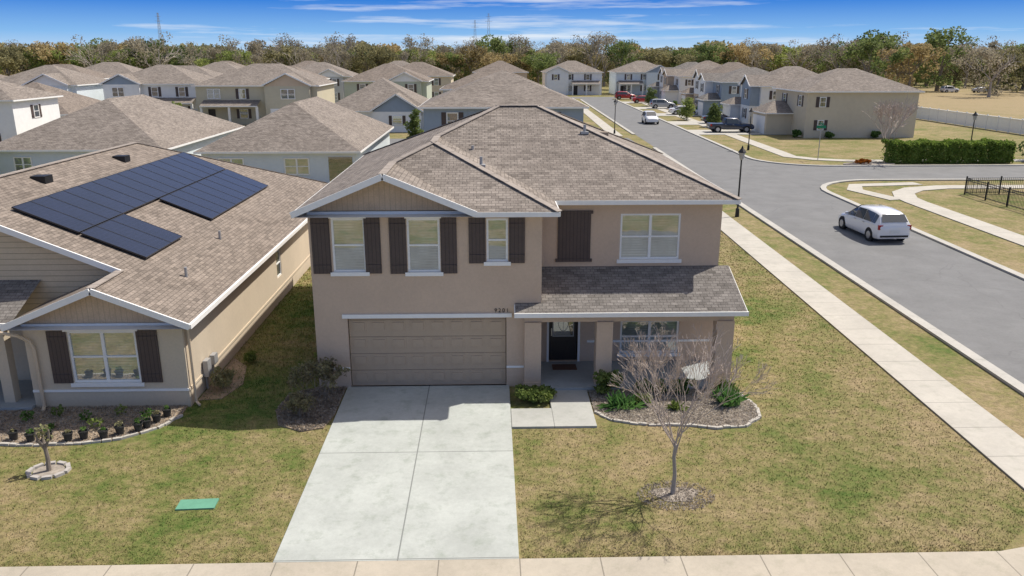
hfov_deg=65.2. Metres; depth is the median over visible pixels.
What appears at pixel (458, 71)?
tree
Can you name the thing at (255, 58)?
tree
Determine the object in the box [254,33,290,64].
tree
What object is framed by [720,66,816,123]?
house
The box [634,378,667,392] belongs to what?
shrub
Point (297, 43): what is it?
tree
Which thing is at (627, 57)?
tree
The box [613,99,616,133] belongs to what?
street lamp
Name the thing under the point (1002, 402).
ground
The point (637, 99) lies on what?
parked car
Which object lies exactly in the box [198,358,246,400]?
bare soil
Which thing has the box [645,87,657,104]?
tree
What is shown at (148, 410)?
seedling
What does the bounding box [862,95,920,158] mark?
tree
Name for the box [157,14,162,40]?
pylon
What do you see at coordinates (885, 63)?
tree
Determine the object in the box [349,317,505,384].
garage door
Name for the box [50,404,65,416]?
seedling
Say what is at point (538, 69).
tree
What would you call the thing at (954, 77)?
tree
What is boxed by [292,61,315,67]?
house
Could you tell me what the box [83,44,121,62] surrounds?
tree
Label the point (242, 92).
window
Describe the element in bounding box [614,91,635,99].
parked car
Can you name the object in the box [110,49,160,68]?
tree
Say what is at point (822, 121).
window
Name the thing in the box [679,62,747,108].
house
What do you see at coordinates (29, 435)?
plant pot
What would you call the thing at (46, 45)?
tree
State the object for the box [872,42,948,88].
tree
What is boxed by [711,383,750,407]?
shrub
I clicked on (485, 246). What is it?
house
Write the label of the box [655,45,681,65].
tree
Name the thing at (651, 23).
sky
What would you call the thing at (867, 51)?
tree
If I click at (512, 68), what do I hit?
house
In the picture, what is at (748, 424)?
garden edging
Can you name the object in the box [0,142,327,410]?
house
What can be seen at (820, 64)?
tree
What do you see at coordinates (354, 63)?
tree
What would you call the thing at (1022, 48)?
tree
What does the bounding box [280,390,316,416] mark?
shrub
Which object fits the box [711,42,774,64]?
tree
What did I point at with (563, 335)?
door
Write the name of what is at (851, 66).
tree
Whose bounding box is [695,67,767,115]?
house
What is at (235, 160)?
window
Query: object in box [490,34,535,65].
tree
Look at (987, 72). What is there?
tree
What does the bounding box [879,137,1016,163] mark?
hedge
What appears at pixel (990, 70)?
tree
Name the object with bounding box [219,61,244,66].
house
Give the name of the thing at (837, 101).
house
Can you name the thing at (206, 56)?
tree
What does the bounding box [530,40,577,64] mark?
tree
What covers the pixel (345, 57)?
tree
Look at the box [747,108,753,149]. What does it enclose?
street lamp
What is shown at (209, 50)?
tree
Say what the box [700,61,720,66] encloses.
house
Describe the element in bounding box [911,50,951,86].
tree
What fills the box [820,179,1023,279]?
kerb
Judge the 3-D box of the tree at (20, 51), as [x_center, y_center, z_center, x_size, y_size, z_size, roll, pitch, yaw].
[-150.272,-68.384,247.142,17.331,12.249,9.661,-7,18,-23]
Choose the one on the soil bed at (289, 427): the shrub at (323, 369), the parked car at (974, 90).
the shrub at (323, 369)
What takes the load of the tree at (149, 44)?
on the ground at (1002, 402)
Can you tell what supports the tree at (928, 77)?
on the ground at (1002, 402)
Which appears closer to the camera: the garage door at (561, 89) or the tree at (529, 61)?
the garage door at (561, 89)
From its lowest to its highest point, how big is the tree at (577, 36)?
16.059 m
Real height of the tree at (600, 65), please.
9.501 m
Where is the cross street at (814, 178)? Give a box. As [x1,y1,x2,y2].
[744,158,1023,192]
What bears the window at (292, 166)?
in the house at (318, 139)
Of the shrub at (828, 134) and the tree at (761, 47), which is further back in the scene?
the tree at (761, 47)
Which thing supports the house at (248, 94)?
on the ground at (1002, 402)
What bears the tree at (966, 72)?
on the ground at (1002, 402)
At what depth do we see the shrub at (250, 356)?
25.87 m
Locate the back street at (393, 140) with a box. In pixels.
[390,97,633,143]
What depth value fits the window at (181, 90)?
119.31 m
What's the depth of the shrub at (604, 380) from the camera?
23.35 m
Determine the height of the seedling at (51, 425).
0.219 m
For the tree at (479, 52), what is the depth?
235.47 m
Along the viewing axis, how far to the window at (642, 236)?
24.81 m
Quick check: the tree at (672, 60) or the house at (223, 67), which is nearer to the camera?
the house at (223, 67)
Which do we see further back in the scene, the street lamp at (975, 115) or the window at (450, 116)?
the street lamp at (975, 115)
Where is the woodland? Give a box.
[0,40,1022,81]
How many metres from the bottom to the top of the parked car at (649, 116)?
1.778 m
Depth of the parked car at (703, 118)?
115.27 m
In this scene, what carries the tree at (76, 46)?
on the ground at (1002, 402)
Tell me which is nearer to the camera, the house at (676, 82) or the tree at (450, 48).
the house at (676, 82)
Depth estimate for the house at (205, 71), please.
143.13 m
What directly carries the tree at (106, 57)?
on the ground at (1002, 402)
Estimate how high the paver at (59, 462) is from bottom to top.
0.070 m
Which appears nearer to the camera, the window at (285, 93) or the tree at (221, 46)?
the window at (285, 93)
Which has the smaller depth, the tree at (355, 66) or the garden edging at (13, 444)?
the garden edging at (13, 444)
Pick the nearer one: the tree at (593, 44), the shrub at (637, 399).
the shrub at (637, 399)
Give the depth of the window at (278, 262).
32.48 m
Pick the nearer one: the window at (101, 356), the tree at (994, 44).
the window at (101, 356)
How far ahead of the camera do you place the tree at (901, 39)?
241.08 m
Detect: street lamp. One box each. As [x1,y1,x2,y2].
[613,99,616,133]
[735,146,745,216]
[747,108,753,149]
[971,112,977,139]
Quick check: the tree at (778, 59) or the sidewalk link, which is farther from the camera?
the tree at (778, 59)
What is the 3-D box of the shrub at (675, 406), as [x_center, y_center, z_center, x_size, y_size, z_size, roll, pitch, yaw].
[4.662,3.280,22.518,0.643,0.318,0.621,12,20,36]
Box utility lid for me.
[175,498,218,510]
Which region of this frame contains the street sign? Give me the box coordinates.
[817,122,825,159]
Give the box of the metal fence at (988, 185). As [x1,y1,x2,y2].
[964,176,1023,210]
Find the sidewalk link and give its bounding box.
[847,182,922,200]
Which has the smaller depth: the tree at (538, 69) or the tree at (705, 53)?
the tree at (705, 53)
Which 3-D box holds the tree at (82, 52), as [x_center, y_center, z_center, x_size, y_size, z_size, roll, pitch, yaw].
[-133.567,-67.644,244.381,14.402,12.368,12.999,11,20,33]
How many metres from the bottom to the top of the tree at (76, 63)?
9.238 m
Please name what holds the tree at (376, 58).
on the ground at (1002, 402)
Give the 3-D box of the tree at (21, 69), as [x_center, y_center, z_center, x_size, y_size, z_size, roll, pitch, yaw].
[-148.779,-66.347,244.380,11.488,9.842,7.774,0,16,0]
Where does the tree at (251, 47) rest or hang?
on the ground at (1002, 402)
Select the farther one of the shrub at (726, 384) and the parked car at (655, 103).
the parked car at (655, 103)
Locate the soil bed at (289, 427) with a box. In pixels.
[276,387,345,431]
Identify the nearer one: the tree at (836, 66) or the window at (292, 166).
the window at (292, 166)
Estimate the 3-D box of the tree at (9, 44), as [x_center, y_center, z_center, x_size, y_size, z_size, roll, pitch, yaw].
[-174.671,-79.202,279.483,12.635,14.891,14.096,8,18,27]
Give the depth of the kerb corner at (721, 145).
72.43 m
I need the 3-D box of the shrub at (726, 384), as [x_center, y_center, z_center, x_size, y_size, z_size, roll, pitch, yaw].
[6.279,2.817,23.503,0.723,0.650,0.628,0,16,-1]
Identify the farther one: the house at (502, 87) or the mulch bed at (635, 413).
the house at (502, 87)
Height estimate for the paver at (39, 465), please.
0.070 m
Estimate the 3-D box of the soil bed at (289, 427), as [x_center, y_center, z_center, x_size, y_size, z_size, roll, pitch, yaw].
[-5.797,3.414,22.672,1.700,0.035,2.900,0,16,-1]
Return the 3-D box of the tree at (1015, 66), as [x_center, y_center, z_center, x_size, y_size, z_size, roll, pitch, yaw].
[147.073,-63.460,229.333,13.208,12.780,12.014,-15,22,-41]
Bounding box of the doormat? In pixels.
[552,364,576,369]
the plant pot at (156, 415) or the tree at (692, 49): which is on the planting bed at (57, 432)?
the plant pot at (156, 415)
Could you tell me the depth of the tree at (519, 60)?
267.39 m
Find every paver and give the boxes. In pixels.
[25,467,34,473]
[26,471,31,478]
[30,475,40,480]
[33,463,43,469]
[41,475,52,479]
[53,471,64,477]
[56,460,66,465]
[63,466,71,473]
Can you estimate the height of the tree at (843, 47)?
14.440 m
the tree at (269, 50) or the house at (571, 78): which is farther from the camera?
the tree at (269, 50)
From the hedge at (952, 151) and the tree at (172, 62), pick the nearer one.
the hedge at (952, 151)
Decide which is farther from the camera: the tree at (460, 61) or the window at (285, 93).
the tree at (460, 61)
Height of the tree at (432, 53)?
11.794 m
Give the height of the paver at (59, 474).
0.070 m
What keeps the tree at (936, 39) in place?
on the ground at (1002, 402)
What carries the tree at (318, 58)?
on the ground at (1002, 402)
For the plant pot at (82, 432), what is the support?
on the planting bed at (57, 432)
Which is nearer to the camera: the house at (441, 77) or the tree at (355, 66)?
the house at (441, 77)
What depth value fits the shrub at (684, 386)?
23.47 m
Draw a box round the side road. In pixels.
[582,99,1023,383]
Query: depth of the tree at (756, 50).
233.77 m
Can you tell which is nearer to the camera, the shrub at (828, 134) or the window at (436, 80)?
the shrub at (828, 134)
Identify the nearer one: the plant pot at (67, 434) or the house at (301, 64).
the plant pot at (67, 434)
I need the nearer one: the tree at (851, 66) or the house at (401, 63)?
the house at (401, 63)
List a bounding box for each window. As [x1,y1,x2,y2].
[13,157,32,170]
[33,104,39,117]
[67,331,141,381]
[111,87,124,96]
[151,87,158,96]
[178,87,185,96]
[207,89,220,98]
[218,158,243,164]
[238,89,245,98]
[239,109,248,117]
[276,249,281,276]
[280,89,294,98]
[284,158,309,174]
[330,218,365,271]
[392,116,401,124]
[406,218,440,271]
[408,84,413,91]
[434,78,438,84]
[446,112,457,122]
[486,218,507,260]
[619,213,680,258]
[619,321,678,352]
[731,86,736,93]
[798,95,801,105]
[817,120,823,129]
[819,97,826,106]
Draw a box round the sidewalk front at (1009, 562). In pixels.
[0,547,1023,575]
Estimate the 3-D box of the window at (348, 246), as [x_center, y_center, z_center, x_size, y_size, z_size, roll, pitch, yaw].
[-4.665,-1.230,22.909,0.955,1.571,0.060,0,16,-1]
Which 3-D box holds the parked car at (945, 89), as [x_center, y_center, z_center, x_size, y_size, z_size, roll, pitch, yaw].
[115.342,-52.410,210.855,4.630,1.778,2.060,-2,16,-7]
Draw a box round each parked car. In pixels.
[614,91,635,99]
[631,95,646,102]
[641,111,658,123]
[649,99,675,108]
[668,105,697,114]
[701,113,729,122]
[706,117,753,132]
[939,86,958,92]
[971,87,986,92]
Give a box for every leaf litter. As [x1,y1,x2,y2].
[636,480,714,509]
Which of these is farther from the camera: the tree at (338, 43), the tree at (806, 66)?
the tree at (806, 66)
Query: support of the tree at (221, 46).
on the ground at (1002, 402)
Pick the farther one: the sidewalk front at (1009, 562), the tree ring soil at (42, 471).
the tree ring soil at (42, 471)
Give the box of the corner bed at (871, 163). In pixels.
[843,162,894,164]
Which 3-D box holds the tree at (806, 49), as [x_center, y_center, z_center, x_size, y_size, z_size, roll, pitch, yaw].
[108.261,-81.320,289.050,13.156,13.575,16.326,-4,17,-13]
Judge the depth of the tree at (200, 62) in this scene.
221.00 m
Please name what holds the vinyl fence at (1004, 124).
on the ground at (1002, 402)
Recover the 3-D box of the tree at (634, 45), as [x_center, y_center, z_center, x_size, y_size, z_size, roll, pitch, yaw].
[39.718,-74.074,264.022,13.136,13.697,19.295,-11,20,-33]
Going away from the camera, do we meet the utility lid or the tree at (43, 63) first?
the utility lid
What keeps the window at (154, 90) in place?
in the house at (169, 83)
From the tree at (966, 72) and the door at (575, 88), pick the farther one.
the tree at (966, 72)
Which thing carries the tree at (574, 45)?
on the ground at (1002, 402)
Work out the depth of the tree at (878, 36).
232.23 m
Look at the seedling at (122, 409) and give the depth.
22.13 m
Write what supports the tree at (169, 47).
on the ground at (1002, 402)
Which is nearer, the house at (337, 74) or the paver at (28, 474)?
the paver at (28, 474)
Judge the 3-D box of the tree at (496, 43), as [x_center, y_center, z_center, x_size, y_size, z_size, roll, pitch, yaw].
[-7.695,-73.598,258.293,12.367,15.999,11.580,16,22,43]
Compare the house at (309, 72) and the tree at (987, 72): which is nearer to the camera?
the house at (309, 72)
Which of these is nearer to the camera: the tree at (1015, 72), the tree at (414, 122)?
the tree at (414, 122)
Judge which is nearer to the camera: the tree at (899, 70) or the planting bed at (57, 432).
the planting bed at (57, 432)
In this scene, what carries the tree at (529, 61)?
on the ground at (1002, 402)
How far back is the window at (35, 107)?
81.02 m
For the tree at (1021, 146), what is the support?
on the ground at (1002, 402)
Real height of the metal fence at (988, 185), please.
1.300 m
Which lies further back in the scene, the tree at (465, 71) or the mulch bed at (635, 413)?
the tree at (465, 71)
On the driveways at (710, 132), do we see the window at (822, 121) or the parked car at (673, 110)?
the parked car at (673, 110)
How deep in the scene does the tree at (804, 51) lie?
231.12 m
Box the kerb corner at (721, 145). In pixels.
[614,99,1023,166]
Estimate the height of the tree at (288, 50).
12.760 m
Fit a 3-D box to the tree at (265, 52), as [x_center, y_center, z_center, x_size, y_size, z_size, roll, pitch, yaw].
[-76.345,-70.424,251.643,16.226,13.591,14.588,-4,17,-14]
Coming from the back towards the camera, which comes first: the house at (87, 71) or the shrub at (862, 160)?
the house at (87, 71)
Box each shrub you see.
[209,366,236,387]
[243,350,256,362]
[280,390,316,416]
[286,357,351,398]
[514,384,556,402]
[593,369,622,393]
[597,389,645,411]
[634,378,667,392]
[635,391,652,405]
[666,400,688,410]
[669,377,697,394]
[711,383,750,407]
[714,378,736,392]
[792,129,801,136]
[824,131,834,137]
[854,158,871,163]
[870,130,880,137]
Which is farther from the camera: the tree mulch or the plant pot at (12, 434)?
the plant pot at (12, 434)
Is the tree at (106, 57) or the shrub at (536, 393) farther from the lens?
the tree at (106, 57)
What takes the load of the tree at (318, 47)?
on the ground at (1002, 402)
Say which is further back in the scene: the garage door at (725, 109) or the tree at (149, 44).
the tree at (149, 44)
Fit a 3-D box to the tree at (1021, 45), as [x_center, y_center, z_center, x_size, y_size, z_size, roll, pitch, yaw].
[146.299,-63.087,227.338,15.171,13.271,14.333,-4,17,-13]
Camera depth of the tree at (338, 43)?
230.22 m
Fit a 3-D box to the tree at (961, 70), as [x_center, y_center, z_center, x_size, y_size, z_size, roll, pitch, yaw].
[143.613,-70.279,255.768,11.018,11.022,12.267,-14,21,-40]
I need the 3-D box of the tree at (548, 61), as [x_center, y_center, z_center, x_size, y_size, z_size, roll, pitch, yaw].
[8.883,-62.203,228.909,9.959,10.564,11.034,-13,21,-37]
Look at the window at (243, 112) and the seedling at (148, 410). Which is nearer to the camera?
the seedling at (148, 410)
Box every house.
[0,65,106,100]
[0,80,62,141]
[0,94,243,174]
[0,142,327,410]
[23,82,100,116]
[53,64,112,78]
[86,62,142,75]
[99,65,213,110]
[177,66,221,76]
[191,64,336,124]
[193,96,393,182]
[202,62,241,73]
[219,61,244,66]
[289,66,329,78]
[290,105,748,391]
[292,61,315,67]
[301,62,357,102]
[335,78,427,131]
[341,64,433,98]
[388,61,409,66]
[402,62,455,96]
[418,70,588,131]
[439,66,546,92]
[472,61,528,77]
[541,61,603,94]
[608,61,662,94]
[648,62,699,98]
[660,64,715,103]
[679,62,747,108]
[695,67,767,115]
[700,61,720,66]
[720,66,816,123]
[749,68,924,137]
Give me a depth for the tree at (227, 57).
221.03 m
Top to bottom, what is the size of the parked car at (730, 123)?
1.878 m
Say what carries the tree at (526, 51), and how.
on the ground at (1002, 402)
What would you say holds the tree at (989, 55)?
on the ground at (1002, 402)
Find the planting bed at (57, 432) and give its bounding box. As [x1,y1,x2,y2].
[0,406,187,444]
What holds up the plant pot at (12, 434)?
on the planting bed at (57, 432)
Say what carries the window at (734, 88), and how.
in the house at (718, 88)
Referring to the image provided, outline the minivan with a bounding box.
[838,204,911,240]
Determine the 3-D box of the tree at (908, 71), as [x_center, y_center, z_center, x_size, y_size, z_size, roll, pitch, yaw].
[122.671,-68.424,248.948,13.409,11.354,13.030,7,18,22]
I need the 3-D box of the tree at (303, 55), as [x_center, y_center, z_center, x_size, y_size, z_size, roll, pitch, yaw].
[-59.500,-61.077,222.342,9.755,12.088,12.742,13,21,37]
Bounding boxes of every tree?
[0,43,19,75]
[0,44,30,75]
[0,55,16,67]
[1,39,25,74]
[1,55,33,74]
[2,46,26,71]
[20,43,72,65]
[23,41,77,68]
[23,47,75,68]
[34,424,52,471]
[55,43,91,61]
[62,57,91,67]
[64,34,127,67]
[67,46,92,65]
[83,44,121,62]
[84,37,111,50]
[89,49,123,63]
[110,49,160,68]
[112,42,131,49]
[122,31,184,67]
[123,36,159,68]
[124,39,176,68]
[153,45,179,58]
[166,57,192,65]
[173,44,210,65]
[175,41,221,65]
[187,46,226,65]
[192,58,220,66]
[198,44,244,57]
[209,34,262,63]
[216,49,256,65]
[231,49,264,64]
[248,42,283,64]
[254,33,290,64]
[258,44,311,65]
[262,36,308,65]
[263,45,278,63]
[272,46,320,65]
[281,52,319,65]
[293,54,327,63]
[305,46,336,62]
[309,41,343,65]
[310,45,356,69]
[321,31,362,67]
[339,50,369,71]
[342,57,371,73]
[345,43,400,69]
[366,48,399,67]
[367,43,419,55]
[395,48,436,64]
[397,46,435,64]
[401,33,436,61]
[404,109,423,137]
[422,52,455,72]
[423,45,459,77]
[431,52,472,80]
[436,45,464,75]
[438,42,463,76]
[447,52,482,80]
[453,45,494,78]
[454,53,488,76]
[463,36,479,73]
[474,34,510,55]
[480,52,517,65]
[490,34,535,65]
[495,39,535,66]
[509,54,532,70]
[509,54,534,79]
[515,43,544,81]
[521,53,547,83]
[527,52,545,82]
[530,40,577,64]
[531,51,560,83]
[541,37,582,64]
[546,34,585,61]
[557,42,594,65]
[562,45,595,64]
[575,31,620,74]
[584,31,633,85]
[589,56,615,84]
[604,40,644,82]
[606,43,655,63]
[609,49,644,68]
[609,322,778,494]
[634,47,673,65]
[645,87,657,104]
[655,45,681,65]
[656,48,670,66]
[668,49,700,66]
[668,52,694,65]
[672,45,710,58]
[673,53,715,64]
[676,97,695,119]
[693,42,734,63]
[706,102,722,122]
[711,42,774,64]
[735,38,782,69]
[747,43,785,71]
[749,45,788,71]
[761,46,803,70]
[776,49,807,68]
[781,40,835,70]
[800,43,822,70]
[805,33,859,70]
[806,48,834,73]
[809,42,839,71]
[825,41,846,69]
[832,48,880,68]
[838,37,894,73]
[841,34,913,77]
[854,29,899,72]
[859,45,896,78]
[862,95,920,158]
[871,31,909,82]
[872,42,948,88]
[883,49,927,84]
[887,57,921,83]
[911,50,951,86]
[913,50,940,85]
[917,26,979,90]
[935,44,973,85]
[946,56,981,85]
[949,44,983,87]
[951,40,1020,96]
[958,35,1006,84]
[961,57,987,84]
[973,53,1006,84]
[974,42,1011,86]
[984,47,1023,93]
[993,46,1023,89]
[1000,43,1023,88]
[1008,44,1021,87]
[1011,47,1023,84]
[1016,141,1023,155]
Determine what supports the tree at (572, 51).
on the ground at (1002, 402)
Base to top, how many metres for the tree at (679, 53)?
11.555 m
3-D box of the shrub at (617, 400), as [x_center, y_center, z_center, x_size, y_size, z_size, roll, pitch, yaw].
[3.082,3.112,22.691,1.536,0.544,1.148,0,16,-1]
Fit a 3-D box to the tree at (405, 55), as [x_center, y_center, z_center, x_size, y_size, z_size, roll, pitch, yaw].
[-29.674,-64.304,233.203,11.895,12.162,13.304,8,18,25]
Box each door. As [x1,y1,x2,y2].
[208,109,215,116]
[328,157,352,181]
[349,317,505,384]
[549,86,565,94]
[549,322,576,359]
[573,86,577,94]
[697,101,702,115]
[723,106,729,115]
[752,114,764,133]
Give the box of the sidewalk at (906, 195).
[892,185,1023,246]
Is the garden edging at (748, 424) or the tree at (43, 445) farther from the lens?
the garden edging at (748, 424)
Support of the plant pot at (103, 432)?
on the planting bed at (57, 432)
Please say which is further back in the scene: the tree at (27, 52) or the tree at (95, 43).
the tree at (95, 43)
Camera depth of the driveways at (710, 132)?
105.03 m
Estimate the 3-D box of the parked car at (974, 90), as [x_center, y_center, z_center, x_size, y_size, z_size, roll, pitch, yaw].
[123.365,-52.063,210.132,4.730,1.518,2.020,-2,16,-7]
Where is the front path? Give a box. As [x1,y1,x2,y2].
[511,390,596,428]
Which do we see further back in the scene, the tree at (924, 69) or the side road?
the tree at (924, 69)
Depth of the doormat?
25.29 m
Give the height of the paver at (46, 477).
0.070 m
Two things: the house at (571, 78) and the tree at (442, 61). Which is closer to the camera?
the house at (571, 78)
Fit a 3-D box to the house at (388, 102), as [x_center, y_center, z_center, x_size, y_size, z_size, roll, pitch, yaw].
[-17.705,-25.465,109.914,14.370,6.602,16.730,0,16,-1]
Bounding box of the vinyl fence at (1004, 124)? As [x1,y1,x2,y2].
[916,106,1023,133]
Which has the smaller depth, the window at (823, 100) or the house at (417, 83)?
the window at (823, 100)
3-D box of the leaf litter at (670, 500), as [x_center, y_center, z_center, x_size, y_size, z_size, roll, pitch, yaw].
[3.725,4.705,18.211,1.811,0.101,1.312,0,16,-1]
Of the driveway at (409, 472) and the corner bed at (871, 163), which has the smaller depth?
the driveway at (409, 472)
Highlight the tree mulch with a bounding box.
[650,487,697,501]
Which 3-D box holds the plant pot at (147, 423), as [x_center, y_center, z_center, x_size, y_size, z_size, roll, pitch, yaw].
[-9.796,3.541,21.424,0.260,0.420,0.257,0,16,-1]
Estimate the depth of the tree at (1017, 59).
199.00 m
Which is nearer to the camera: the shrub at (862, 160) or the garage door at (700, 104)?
the shrub at (862, 160)
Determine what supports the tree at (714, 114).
on the ground at (1002, 402)
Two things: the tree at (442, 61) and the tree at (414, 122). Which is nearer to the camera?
the tree at (414, 122)
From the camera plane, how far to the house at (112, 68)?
163.27 m
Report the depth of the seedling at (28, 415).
21.82 m
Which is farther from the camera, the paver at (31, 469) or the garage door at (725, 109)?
the garage door at (725, 109)
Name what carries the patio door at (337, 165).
in the house at (318, 139)
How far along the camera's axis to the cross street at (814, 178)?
68.01 m
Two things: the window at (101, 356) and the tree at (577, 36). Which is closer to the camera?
the window at (101, 356)
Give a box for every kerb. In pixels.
[580,99,634,134]
[652,147,1023,395]
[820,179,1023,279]
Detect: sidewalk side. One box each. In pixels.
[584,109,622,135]
[721,211,1023,489]
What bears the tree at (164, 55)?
on the ground at (1002, 402)
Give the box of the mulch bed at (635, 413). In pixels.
[588,389,756,427]
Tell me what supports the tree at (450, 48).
on the ground at (1002, 402)
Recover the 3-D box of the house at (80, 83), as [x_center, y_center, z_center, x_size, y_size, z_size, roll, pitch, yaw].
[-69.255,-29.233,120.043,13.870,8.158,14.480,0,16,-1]
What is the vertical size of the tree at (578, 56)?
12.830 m
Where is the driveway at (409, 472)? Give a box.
[273,384,518,562]
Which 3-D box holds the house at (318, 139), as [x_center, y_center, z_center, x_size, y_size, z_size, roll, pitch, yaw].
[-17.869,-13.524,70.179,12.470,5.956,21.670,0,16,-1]
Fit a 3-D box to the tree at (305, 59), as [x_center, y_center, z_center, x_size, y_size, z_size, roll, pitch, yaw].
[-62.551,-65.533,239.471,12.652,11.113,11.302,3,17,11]
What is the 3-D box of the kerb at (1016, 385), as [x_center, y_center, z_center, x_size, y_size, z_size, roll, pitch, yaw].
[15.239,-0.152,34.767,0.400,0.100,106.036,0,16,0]
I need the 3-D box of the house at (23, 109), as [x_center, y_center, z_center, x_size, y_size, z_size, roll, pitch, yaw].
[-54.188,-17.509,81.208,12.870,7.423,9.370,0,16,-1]
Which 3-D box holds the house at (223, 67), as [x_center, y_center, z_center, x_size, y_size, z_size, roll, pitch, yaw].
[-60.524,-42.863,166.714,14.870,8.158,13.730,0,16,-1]
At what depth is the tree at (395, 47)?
245.97 m
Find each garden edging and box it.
[0,414,182,446]
[594,393,761,429]
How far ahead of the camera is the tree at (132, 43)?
221.38 m
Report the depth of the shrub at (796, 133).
96.26 m
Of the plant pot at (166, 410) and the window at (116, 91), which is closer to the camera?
the plant pot at (166, 410)
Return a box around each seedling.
[19,410,34,420]
[46,423,55,428]
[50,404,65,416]
[78,409,91,419]
[86,417,103,427]
[113,404,127,414]
[139,408,153,417]
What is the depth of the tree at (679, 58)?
229.63 m
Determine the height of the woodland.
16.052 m
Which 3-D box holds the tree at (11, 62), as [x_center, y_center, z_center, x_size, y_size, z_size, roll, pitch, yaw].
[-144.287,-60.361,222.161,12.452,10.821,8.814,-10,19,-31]
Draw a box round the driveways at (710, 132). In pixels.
[624,102,786,134]
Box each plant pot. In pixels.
[7,429,18,440]
[24,428,34,442]
[43,427,52,439]
[62,429,72,441]
[77,426,88,439]
[97,427,107,438]
[114,420,124,434]
[132,417,142,431]
[141,413,150,428]
[151,410,160,422]
[161,405,171,417]
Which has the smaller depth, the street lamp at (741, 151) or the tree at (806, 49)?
the street lamp at (741, 151)
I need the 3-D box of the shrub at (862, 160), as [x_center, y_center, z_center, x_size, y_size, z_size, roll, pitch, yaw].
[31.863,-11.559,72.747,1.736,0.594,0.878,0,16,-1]
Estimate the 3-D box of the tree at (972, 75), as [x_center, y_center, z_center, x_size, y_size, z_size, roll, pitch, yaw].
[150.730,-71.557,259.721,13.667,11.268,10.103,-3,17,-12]
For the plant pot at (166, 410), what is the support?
on the planting bed at (57, 432)
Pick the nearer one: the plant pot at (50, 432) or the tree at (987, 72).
the plant pot at (50, 432)
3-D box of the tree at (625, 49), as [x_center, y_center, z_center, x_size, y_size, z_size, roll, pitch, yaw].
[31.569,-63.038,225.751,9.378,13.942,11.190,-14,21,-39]
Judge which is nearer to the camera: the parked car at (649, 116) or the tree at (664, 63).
the parked car at (649, 116)
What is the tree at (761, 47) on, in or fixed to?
on the ground at (1002, 402)
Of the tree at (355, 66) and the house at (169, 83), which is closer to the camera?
the house at (169, 83)
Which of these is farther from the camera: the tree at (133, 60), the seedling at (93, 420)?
the tree at (133, 60)
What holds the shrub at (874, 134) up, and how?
on the ground at (1002, 402)
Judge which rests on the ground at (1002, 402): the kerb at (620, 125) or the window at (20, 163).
the kerb at (620, 125)
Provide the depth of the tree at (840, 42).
277.13 m
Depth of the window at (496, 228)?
22.96 m
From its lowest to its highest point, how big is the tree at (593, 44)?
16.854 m
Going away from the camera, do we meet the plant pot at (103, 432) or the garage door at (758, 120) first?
the plant pot at (103, 432)
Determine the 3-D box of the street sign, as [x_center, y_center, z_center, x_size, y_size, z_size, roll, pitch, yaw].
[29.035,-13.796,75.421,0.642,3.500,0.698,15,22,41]
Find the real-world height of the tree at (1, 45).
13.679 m
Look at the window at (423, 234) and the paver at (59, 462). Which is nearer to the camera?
the paver at (59, 462)
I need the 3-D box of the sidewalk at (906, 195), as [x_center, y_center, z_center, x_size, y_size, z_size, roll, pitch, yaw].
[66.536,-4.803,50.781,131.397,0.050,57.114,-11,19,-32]
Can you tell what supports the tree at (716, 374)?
on the tree mulch
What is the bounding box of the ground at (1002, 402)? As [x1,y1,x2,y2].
[0,80,1023,566]
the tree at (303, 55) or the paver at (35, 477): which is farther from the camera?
the tree at (303, 55)
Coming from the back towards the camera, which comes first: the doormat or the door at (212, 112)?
the door at (212, 112)
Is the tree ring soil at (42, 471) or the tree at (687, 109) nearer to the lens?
the tree ring soil at (42, 471)
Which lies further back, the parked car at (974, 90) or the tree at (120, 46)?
the tree at (120, 46)
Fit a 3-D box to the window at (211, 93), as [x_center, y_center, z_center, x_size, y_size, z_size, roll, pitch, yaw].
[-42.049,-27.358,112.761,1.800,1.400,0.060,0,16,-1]
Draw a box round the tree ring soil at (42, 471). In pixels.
[32,464,64,476]
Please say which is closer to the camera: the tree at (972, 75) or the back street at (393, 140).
the back street at (393, 140)
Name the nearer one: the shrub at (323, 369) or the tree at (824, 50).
the shrub at (323, 369)
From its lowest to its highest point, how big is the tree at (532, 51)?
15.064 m
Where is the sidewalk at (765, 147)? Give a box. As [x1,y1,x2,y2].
[642,103,1023,161]
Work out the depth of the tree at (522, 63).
268.27 m
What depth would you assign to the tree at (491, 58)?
225.22 m
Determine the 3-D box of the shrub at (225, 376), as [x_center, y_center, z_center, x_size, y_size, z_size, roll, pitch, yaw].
[-8.664,2.660,24.044,0.741,0.631,1.190,0,16,-1]
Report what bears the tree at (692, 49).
on the ground at (1002, 402)
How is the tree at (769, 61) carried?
on the ground at (1002, 402)
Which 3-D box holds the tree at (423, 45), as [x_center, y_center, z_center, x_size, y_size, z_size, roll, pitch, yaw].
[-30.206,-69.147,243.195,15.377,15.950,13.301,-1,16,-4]
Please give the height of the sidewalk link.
0.046 m
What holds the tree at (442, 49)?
on the ground at (1002, 402)
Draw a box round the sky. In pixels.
[0,0,1023,54]

